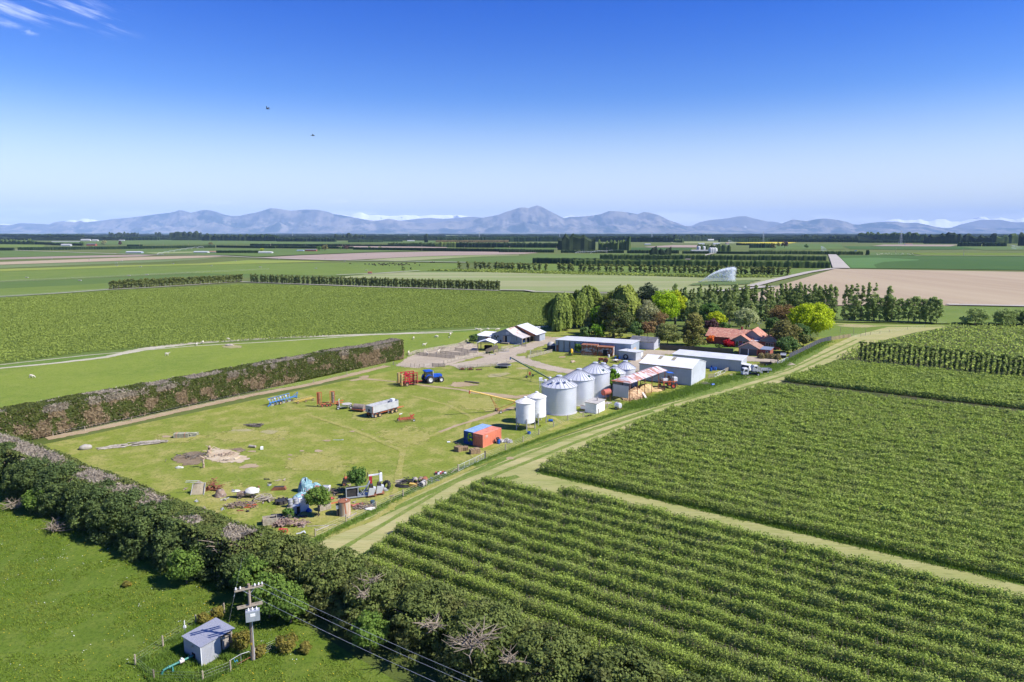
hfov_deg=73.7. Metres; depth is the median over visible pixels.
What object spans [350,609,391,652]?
elder bush
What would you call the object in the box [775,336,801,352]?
shrub
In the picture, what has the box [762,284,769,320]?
poplar tree
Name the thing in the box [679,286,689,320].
poplar tree
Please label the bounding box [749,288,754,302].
poplar tree
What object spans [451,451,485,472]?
farm gate
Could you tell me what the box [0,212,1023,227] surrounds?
mountains
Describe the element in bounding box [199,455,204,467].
tree stump
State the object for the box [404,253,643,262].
field
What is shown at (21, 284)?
field
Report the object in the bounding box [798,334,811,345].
shrub
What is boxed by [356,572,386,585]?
dead branches
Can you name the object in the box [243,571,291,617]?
elder bush
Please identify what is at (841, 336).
netting fence
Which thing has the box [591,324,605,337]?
shrub
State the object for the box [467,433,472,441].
sapling
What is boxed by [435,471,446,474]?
battery pallet
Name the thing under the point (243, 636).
gorse bush
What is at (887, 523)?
berry row
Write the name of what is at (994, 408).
berry row
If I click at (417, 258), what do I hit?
field
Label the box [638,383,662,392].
straw heap
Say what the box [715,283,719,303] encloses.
poplar tree
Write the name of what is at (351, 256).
ploughed field
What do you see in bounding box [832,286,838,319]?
poplar tree
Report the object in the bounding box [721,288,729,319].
poplar tree
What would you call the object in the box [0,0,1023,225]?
sky
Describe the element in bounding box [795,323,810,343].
shrub
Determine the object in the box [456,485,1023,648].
berry row
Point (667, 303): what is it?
maple tree
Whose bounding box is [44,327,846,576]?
yard grass
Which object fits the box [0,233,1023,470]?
ground
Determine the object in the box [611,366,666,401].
firewood shed
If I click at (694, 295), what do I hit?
poplar tree
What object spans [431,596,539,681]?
cypress tree
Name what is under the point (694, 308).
pale tree
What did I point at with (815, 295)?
poplar tree
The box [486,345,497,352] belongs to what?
loading ramp
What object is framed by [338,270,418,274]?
road
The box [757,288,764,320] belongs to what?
poplar tree
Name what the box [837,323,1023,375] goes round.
berry bushes
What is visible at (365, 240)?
shelter belt
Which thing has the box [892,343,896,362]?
topped poplar
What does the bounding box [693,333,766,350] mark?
house lawn
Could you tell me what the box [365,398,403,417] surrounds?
grain trailer
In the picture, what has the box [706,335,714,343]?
shrub
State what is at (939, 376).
berry row
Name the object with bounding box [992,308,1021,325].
field tree
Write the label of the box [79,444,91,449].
boulder
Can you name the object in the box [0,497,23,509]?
dead branches
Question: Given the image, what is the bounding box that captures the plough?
[267,392,297,406]
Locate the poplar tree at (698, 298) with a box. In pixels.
[695,287,701,309]
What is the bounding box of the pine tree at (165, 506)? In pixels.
[119,497,178,559]
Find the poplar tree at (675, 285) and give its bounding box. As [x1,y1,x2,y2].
[672,283,679,318]
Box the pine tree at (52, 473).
[28,459,84,516]
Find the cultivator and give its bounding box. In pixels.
[396,371,421,385]
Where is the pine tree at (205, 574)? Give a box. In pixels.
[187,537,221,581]
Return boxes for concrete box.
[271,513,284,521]
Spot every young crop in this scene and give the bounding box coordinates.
[431,268,524,271]
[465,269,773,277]
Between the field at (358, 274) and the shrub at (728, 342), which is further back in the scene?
the field at (358, 274)
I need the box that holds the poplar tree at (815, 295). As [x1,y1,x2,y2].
[809,283,818,307]
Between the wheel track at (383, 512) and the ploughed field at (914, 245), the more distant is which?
the ploughed field at (914, 245)
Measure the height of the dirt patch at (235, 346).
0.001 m
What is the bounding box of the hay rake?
[295,395,314,403]
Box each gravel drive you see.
[480,337,561,358]
[505,350,664,373]
[645,349,794,364]
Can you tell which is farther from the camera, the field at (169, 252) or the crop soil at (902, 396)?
the field at (169, 252)
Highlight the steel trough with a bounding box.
[271,486,286,490]
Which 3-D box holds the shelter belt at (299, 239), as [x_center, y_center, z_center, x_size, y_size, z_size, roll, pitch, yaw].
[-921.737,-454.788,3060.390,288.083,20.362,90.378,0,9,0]
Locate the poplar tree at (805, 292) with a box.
[801,284,808,305]
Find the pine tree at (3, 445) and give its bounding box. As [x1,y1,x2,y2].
[0,441,16,482]
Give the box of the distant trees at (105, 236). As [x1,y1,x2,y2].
[0,233,1018,240]
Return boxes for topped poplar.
[858,341,862,360]
[863,342,866,360]
[867,342,872,361]
[872,343,878,361]
[877,342,883,362]
[881,343,888,360]
[887,345,891,363]
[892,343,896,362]
[897,345,902,363]
[901,346,907,364]
[907,344,912,364]
[912,346,917,365]
[917,347,922,365]
[922,346,928,364]
[928,347,934,366]
[932,349,937,367]
[937,347,944,368]
[943,349,948,368]
[948,350,953,368]
[953,349,959,370]
[958,350,964,370]
[963,352,969,370]
[968,351,974,371]
[974,352,979,373]
[977,354,983,372]
[984,352,989,372]
[989,354,995,374]
[995,356,1000,374]
[999,354,1007,375]
[1005,356,1011,375]
[1010,357,1017,375]
[1016,355,1022,375]
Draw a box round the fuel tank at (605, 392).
[601,388,611,403]
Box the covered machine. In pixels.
[231,487,263,498]
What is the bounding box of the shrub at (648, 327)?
[639,321,656,335]
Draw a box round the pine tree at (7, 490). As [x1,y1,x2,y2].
[0,467,35,501]
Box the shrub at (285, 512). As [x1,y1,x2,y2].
[282,508,293,517]
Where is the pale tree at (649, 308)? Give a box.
[636,299,659,321]
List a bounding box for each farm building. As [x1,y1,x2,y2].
[86,243,96,245]
[126,251,143,252]
[193,251,209,252]
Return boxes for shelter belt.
[0,234,84,237]
[0,239,36,244]
[0,248,14,250]
[17,246,143,249]
[35,242,52,244]
[51,243,83,245]
[109,232,138,236]
[116,237,159,239]
[127,244,142,245]
[144,245,214,248]
[169,231,201,237]
[201,233,248,240]
[216,245,275,247]
[216,250,258,252]
[248,234,275,240]
[250,234,278,240]
[250,244,434,246]
[276,246,352,248]
[277,237,336,241]
[334,233,365,238]
[348,240,382,241]
[353,247,525,251]
[383,240,402,241]
[388,242,434,244]
[424,234,427,241]
[435,242,455,246]
[436,236,524,241]
[436,240,508,242]
[456,242,524,247]
[499,249,553,252]
[500,236,557,241]
[500,242,557,247]
[532,258,657,263]
[558,233,594,249]
[561,249,623,252]
[573,259,687,266]
[594,236,676,241]
[598,239,618,249]
[600,254,826,260]
[619,237,630,249]
[627,250,678,253]
[649,246,671,254]
[673,235,711,240]
[673,239,683,242]
[682,251,708,253]
[688,260,829,267]
[697,244,716,247]
[716,244,730,250]
[716,251,752,253]
[718,237,774,241]
[736,243,774,244]
[749,243,771,247]
[749,250,826,253]
[770,238,858,241]
[801,234,817,238]
[823,235,859,239]
[826,251,862,254]
[857,232,924,239]
[858,240,923,242]
[923,232,996,243]
[957,242,981,245]
[982,242,1006,245]
[996,233,1017,243]
[1018,232,1023,245]
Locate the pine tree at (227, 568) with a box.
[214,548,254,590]
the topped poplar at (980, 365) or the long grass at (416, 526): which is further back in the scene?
the topped poplar at (980, 365)
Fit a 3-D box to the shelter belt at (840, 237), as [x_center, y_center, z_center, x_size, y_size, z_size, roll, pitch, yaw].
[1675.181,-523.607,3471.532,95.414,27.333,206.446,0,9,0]
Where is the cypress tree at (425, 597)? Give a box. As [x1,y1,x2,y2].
[384,577,478,667]
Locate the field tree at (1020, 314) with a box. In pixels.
[1006,309,1023,325]
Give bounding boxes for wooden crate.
[263,514,276,525]
[319,503,330,510]
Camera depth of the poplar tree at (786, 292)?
319.98 m
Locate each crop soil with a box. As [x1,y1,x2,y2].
[349,493,1023,681]
[541,326,1023,575]
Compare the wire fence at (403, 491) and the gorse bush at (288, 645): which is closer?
the gorse bush at (288, 645)
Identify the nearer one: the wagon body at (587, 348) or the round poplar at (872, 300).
the wagon body at (587, 348)
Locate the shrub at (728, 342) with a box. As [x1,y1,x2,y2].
[723,339,735,346]
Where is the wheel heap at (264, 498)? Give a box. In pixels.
[252,493,275,503]
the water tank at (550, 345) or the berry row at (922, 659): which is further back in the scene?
the water tank at (550, 345)
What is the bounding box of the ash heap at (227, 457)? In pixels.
[211,454,240,460]
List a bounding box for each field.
[0,244,43,246]
[0,251,110,257]
[0,255,152,259]
[0,256,228,264]
[0,257,220,267]
[0,260,326,270]
[0,262,457,280]
[0,273,276,288]
[0,283,108,295]
[0,283,766,363]
[53,240,348,244]
[117,248,419,256]
[146,251,193,253]
[250,241,437,243]
[253,271,470,278]
[266,251,535,259]
[339,272,778,292]
[353,246,446,247]
[369,254,518,260]
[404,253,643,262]
[493,264,825,275]
[494,248,555,248]
[631,248,691,249]
[648,245,696,246]
[671,242,736,242]
[742,269,1023,305]
[743,242,795,243]
[750,244,844,249]
[832,306,1023,323]
[838,255,1023,269]
[842,258,918,267]
[844,246,972,249]
[869,252,912,254]
[875,244,953,245]
[913,253,1023,255]
[961,246,1023,249]
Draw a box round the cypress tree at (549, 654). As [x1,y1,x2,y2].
[493,620,596,681]
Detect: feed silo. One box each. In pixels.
[515,396,534,430]
[527,391,546,424]
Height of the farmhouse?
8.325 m
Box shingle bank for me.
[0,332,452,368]
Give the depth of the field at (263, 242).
2787.14 m
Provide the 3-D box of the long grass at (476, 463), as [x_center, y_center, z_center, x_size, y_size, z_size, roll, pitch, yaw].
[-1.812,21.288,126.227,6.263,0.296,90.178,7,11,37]
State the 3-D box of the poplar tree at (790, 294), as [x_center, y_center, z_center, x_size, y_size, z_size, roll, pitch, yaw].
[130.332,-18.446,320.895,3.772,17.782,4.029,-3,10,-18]
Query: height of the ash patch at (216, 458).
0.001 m
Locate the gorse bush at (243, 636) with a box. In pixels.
[229,629,254,651]
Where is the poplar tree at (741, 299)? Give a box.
[738,288,744,310]
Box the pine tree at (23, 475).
[9,454,51,502]
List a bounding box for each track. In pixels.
[0,328,496,364]
[308,415,405,509]
[320,327,943,571]
[321,466,475,539]
[349,378,529,398]
[397,429,450,445]
[412,395,478,460]
[438,407,515,431]
[508,471,1023,603]
[548,417,564,430]
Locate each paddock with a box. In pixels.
[0,329,503,407]
[0,477,401,681]
[819,322,950,336]
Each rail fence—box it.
[408,339,467,355]
[416,352,454,357]
[423,343,462,352]
[432,363,444,366]
[440,351,468,355]
[444,351,484,363]
[455,347,476,352]
[458,362,496,367]
[528,349,551,357]
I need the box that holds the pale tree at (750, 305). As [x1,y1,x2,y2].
[743,299,756,326]
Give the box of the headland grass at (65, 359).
[0,326,535,367]
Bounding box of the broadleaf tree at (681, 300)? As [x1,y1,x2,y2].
[670,289,687,324]
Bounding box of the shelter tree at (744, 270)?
[743,266,748,273]
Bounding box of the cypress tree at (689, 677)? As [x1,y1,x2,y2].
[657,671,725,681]
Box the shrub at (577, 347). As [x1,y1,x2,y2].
[574,343,580,351]
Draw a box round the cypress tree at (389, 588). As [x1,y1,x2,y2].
[328,565,420,637]
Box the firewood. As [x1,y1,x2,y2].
[621,387,643,400]
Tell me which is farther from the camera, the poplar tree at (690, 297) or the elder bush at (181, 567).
the poplar tree at (690, 297)
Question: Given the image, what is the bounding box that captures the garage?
[737,340,773,355]
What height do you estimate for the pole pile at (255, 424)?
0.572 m
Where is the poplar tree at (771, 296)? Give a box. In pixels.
[766,286,773,315]
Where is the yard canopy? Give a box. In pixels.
[477,338,497,350]
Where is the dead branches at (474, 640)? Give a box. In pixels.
[441,616,505,663]
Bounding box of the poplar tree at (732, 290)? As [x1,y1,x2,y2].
[730,285,735,318]
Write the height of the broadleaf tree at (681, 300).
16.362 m
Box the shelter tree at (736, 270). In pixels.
[733,266,739,273]
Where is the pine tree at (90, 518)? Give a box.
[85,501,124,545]
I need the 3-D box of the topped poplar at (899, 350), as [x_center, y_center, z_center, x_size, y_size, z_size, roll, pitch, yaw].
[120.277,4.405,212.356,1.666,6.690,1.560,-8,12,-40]
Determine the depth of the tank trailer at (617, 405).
159.79 m
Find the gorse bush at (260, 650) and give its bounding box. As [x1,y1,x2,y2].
[254,644,265,657]
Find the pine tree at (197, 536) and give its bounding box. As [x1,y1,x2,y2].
[190,517,229,578]
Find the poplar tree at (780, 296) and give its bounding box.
[777,283,784,315]
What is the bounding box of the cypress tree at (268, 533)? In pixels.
[219,524,287,569]
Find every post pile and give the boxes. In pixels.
[96,442,136,449]
[131,439,167,445]
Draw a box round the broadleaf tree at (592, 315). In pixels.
[589,306,601,323]
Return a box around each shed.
[555,336,639,354]
[580,397,605,413]
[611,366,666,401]
[618,349,643,360]
[630,335,660,349]
[639,354,705,385]
[672,349,751,370]
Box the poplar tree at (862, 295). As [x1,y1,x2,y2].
[857,285,866,320]
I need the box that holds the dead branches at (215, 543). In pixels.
[200,530,238,551]
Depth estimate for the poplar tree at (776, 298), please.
325.42 m
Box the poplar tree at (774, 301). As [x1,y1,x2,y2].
[769,287,775,312]
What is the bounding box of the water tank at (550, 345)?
[547,342,554,348]
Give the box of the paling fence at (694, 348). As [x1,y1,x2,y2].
[659,345,732,353]
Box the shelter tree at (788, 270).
[785,266,790,275]
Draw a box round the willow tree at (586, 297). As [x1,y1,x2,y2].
[572,285,606,325]
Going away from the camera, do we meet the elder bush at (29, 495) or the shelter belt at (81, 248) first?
the elder bush at (29, 495)
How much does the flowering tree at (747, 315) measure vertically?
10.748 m
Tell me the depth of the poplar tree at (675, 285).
319.37 m
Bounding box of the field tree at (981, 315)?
[959,308,991,324]
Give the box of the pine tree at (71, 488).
[57,475,91,518]
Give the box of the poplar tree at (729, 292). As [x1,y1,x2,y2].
[724,287,731,320]
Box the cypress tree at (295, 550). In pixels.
[246,533,335,596]
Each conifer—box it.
[582,310,592,336]
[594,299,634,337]
[681,312,706,345]
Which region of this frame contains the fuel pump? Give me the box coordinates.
[336,503,338,515]
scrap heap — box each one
[205,477,225,490]
[224,498,257,508]
[272,516,310,527]
[352,501,373,509]
[401,477,415,483]
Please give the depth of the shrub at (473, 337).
255.06 m
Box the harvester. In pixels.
[346,470,384,497]
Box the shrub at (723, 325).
[719,322,731,327]
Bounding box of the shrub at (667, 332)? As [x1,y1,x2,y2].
[654,323,683,344]
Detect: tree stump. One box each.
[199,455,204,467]
[203,445,214,453]
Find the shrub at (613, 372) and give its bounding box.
[610,368,620,391]
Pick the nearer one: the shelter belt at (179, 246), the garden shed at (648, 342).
the garden shed at (648, 342)
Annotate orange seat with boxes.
[409,482,416,486]
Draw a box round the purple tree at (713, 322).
[703,318,719,329]
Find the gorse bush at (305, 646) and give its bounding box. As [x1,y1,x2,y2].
[297,640,312,653]
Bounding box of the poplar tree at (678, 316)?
[677,288,682,320]
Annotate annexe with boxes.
[476,331,494,342]
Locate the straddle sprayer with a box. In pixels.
[659,371,677,388]
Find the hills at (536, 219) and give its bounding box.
[0,205,1023,232]
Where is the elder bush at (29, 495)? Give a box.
[21,484,48,509]
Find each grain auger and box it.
[469,390,514,413]
[510,357,548,378]
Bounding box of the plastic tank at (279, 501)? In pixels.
[275,497,287,505]
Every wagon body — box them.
[581,343,598,355]
[598,345,614,356]
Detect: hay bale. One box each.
[454,445,462,451]
[469,447,480,454]
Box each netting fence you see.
[789,336,830,357]
[831,334,850,339]
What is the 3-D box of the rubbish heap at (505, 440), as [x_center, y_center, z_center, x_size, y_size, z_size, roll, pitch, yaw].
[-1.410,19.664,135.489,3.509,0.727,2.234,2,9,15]
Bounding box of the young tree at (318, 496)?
[302,485,331,515]
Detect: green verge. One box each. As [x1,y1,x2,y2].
[311,346,829,541]
[363,411,654,524]
[366,475,518,559]
[502,484,1021,605]
[536,469,1023,585]
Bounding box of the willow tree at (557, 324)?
[549,316,568,330]
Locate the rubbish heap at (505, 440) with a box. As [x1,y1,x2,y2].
[500,438,512,442]
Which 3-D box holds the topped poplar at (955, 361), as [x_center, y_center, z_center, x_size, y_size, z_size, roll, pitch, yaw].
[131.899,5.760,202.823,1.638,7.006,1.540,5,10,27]
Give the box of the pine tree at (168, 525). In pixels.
[144,510,198,573]
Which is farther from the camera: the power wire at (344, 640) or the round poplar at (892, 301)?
the round poplar at (892, 301)
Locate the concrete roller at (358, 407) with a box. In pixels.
[352,403,365,411]
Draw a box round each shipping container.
[464,424,491,444]
[473,426,500,447]
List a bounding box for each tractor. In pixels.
[421,369,443,383]
[598,357,607,362]
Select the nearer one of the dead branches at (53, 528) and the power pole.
the power pole
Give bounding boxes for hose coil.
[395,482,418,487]
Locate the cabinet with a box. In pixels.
[292,504,300,513]
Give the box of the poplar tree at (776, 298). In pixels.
[775,289,778,307]
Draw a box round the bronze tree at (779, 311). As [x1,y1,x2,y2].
[767,304,793,322]
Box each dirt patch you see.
[222,344,241,347]
[231,429,250,430]
[261,430,276,433]
[450,382,477,386]
[488,372,510,376]
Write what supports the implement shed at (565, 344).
on the yard grass at (147, 465)
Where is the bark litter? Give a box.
[171,451,206,465]
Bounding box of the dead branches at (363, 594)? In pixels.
[353,584,369,599]
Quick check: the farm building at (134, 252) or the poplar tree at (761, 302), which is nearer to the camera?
the poplar tree at (761, 302)
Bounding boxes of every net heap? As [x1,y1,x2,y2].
[298,477,312,491]
[312,482,319,487]
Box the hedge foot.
[45,365,389,439]
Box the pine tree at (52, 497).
[37,480,68,519]
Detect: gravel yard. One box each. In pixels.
[396,342,481,367]
[450,355,516,368]
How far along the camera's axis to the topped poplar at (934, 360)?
206.65 m
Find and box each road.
[12,281,480,295]
[23,250,438,261]
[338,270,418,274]
[501,289,602,292]
[718,268,834,290]
[828,254,849,267]
[949,304,1023,305]
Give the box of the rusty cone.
[214,488,226,497]
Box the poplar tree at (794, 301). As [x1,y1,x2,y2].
[790,284,799,307]
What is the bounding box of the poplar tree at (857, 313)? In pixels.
[850,283,860,320]
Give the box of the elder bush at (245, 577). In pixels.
[229,554,270,600]
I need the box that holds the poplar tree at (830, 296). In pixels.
[825,284,834,318]
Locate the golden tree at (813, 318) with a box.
[785,302,835,337]
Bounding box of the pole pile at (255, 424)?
[243,423,263,426]
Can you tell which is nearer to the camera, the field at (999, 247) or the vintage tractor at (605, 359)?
the vintage tractor at (605, 359)
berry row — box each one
[364,552,703,681]
[369,539,773,681]
[385,530,842,681]
[394,521,915,681]
[408,512,964,681]
[420,504,1023,681]
[433,496,1023,681]
[449,492,1023,664]
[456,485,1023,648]
[470,478,1023,636]
[480,476,1023,622]
[539,461,1023,579]
[546,454,1023,567]
[556,450,1023,558]
[557,485,1023,606]
[566,447,1023,548]
[578,445,1023,540]
[585,438,1023,531]
[593,436,1023,526]
[602,433,1023,520]
[609,429,1023,511]
[616,427,1023,503]
[624,424,1023,500]
[631,420,1023,495]
[636,417,1023,487]
[645,416,1023,482]
[651,412,1023,474]
[658,409,1023,470]
[664,407,1023,466]
[669,403,1023,460]
[680,403,1023,457]
[685,400,1023,454]
[695,398,1023,448]
[704,397,1023,444]
[710,394,1023,442]
[718,392,1023,439]
[723,391,1023,435]
[732,389,1023,431]
[740,388,1023,428]
[745,386,1023,424]
[754,383,1023,421]
[758,382,1023,419]
[766,381,1023,416]
[784,375,1023,408]
[790,373,1023,404]
[795,371,1023,400]
[800,371,1023,399]
[806,370,1022,393]
[808,367,1023,393]
[813,366,1023,390]
[815,364,1023,387]
[823,364,1023,385]
[825,362,1023,384]
[830,361,1023,382]
[833,360,1023,380]
[836,359,1023,378]
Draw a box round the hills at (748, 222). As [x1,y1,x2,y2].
[402,216,1023,232]
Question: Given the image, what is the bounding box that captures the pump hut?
[181,618,234,666]
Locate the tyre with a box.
[382,480,390,488]
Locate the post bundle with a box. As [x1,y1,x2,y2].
[173,432,198,437]
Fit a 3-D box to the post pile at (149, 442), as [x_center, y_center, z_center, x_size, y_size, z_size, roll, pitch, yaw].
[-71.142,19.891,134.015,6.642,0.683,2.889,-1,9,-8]
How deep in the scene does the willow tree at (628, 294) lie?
288.63 m
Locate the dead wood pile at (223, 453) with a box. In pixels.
[206,450,241,456]
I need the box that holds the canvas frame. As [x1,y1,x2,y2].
[190,480,205,494]
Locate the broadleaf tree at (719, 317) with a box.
[706,311,727,327]
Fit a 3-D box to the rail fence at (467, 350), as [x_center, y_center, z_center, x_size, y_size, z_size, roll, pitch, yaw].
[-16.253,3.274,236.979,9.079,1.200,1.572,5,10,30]
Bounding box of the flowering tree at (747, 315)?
[733,307,762,328]
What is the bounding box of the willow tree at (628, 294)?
[597,284,641,322]
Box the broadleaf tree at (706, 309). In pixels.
[698,302,723,323]
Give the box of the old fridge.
[298,498,308,511]
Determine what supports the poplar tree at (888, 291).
on the ground at (734, 247)
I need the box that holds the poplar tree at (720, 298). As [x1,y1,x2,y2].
[717,287,722,311]
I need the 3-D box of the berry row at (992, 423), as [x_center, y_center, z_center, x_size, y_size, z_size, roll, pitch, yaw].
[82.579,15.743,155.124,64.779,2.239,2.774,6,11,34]
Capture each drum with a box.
[288,498,292,506]
[293,497,297,503]
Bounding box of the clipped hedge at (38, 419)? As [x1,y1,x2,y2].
[0,338,404,439]
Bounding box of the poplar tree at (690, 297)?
[686,289,693,317]
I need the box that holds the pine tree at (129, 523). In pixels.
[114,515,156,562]
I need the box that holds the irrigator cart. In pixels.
[337,399,352,409]
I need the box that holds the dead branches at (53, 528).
[41,517,70,531]
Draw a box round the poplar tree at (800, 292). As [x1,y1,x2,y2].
[794,281,804,305]
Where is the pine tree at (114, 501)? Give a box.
[89,486,148,549]
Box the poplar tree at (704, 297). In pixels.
[701,288,707,305]
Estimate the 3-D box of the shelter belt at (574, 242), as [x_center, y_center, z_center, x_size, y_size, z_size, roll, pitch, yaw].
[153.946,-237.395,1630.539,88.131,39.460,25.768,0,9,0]
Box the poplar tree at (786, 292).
[782,283,788,306]
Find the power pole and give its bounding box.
[234,582,262,660]
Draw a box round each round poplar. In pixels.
[865,297,878,320]
[873,297,887,320]
[883,295,899,322]
[890,298,905,321]
[901,297,916,321]
[907,296,921,321]
[915,298,925,320]
[917,299,933,323]
[923,296,939,323]
[928,298,944,323]
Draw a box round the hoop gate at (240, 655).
[231,651,250,665]
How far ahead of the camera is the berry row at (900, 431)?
139.84 m
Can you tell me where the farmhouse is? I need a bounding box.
[705,323,779,349]
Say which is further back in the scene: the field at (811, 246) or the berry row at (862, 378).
the field at (811, 246)
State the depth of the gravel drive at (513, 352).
242.00 m
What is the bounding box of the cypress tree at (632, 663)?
[563,643,671,681]
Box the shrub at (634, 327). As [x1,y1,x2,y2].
[627,321,643,335]
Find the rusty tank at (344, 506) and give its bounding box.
[338,498,350,516]
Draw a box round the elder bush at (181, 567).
[165,546,205,583]
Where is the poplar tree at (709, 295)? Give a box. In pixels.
[706,284,712,303]
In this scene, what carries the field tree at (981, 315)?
on the ground at (734, 247)
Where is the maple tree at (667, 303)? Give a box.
[651,289,681,322]
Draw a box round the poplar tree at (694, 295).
[691,288,695,304]
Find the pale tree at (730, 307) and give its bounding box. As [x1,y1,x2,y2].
[724,301,735,324]
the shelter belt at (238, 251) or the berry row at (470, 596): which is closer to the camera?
the berry row at (470, 596)
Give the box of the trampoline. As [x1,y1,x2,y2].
[497,363,510,368]
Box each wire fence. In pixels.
[0,288,108,296]
[1,268,265,281]
[52,363,391,435]
[134,603,224,677]
[153,660,230,680]
[314,467,455,536]
[488,398,623,454]
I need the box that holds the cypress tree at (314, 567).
[287,546,375,625]
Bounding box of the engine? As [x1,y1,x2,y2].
[342,475,348,485]
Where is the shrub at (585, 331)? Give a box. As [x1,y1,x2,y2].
[579,326,592,336]
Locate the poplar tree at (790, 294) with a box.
[786,283,793,306]
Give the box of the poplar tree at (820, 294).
[816,285,823,306]
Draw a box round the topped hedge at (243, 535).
[0,430,263,579]
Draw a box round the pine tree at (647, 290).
[636,282,658,320]
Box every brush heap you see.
[165,452,208,461]
[325,486,359,497]
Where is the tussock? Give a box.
[757,352,764,358]
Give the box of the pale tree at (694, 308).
[687,299,699,314]
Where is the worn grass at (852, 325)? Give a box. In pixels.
[836,324,877,327]
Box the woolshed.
[492,323,545,344]
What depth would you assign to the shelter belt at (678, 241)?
2739.15 m
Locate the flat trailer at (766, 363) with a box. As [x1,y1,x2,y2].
[758,361,771,364]
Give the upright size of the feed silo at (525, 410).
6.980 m
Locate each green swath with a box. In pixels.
[335,339,856,554]
[353,340,865,560]
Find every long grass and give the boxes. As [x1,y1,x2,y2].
[135,621,255,681]
[310,408,628,541]
[365,476,506,561]
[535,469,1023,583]
[611,362,794,410]
[777,340,834,366]
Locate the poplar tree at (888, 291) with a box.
[883,286,893,320]
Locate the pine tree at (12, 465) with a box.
[0,457,21,493]
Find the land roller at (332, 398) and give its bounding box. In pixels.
[317,391,343,406]
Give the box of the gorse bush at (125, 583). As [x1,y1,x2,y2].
[122,580,131,586]
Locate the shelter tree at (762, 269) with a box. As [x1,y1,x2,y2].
[758,265,764,274]
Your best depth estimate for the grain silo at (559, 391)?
154.69 m
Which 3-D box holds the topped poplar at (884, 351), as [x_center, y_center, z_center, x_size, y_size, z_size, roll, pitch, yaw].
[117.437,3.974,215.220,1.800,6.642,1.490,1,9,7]
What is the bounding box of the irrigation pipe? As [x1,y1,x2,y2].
[161,655,193,675]
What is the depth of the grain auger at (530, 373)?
193.33 m
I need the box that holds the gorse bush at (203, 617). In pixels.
[197,611,213,623]
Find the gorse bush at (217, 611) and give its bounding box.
[210,606,223,617]
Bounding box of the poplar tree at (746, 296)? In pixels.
[741,284,749,309]
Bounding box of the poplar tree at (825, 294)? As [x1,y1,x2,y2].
[821,284,828,308]
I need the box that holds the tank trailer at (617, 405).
[614,402,621,409]
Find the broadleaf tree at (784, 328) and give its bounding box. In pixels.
[766,319,802,342]
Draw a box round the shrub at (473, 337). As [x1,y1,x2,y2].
[469,334,478,341]
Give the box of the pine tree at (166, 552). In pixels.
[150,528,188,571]
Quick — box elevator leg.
[539,377,547,392]
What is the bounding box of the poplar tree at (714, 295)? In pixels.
[711,283,716,303]
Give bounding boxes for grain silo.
[541,375,576,415]
[563,368,594,406]
[582,362,610,397]
[601,362,609,367]
[608,365,625,388]
[618,360,635,375]
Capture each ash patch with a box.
[204,447,249,462]
[239,464,255,467]
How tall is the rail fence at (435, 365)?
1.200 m
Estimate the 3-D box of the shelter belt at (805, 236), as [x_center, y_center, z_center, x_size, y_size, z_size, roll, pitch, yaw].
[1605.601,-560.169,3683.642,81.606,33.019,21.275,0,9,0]
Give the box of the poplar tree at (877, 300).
[869,283,879,320]
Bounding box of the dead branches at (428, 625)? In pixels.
[412,613,447,633]
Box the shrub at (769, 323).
[764,317,780,328]
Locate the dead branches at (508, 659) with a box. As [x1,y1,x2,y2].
[498,646,530,663]
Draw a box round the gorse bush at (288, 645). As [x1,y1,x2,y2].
[275,631,297,653]
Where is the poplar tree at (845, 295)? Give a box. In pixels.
[840,285,849,319]
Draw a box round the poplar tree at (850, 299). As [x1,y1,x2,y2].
[846,285,855,319]
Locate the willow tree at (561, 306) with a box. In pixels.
[542,292,581,328]
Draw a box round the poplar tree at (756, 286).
[753,284,758,314]
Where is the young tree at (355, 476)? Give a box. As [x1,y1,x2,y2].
[346,466,366,492]
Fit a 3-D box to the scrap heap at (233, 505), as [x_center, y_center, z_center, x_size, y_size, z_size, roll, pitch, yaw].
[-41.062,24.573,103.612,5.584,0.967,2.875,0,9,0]
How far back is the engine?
111.65 m
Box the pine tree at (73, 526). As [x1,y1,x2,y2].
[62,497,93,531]
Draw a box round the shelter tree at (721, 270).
[719,265,723,273]
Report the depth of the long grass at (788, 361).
232.02 m
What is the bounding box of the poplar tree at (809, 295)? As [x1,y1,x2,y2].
[804,284,812,303]
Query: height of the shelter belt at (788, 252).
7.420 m
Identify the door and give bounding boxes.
[222,636,229,650]
[740,349,747,354]
[749,349,756,355]
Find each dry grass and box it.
[154,432,207,442]
[196,481,285,514]
[212,426,280,442]
[266,428,290,440]
[272,487,376,532]
[285,452,354,470]
[351,412,384,420]
[376,425,430,445]
[447,396,500,411]
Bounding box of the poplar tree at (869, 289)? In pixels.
[864,282,872,320]
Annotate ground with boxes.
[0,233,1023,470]
[689,280,757,284]
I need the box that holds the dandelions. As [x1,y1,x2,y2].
[3,509,349,681]
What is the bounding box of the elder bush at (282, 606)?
[267,580,309,621]
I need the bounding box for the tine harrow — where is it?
[397,413,414,421]
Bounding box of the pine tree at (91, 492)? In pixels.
[66,476,116,534]
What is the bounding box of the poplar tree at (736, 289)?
[732,283,740,319]
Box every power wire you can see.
[240,589,429,679]
[255,585,461,680]
[270,586,480,681]
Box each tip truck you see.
[741,365,762,375]
[751,365,771,372]
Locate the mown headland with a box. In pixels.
[833,323,946,326]
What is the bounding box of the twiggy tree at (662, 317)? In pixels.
[648,310,668,328]

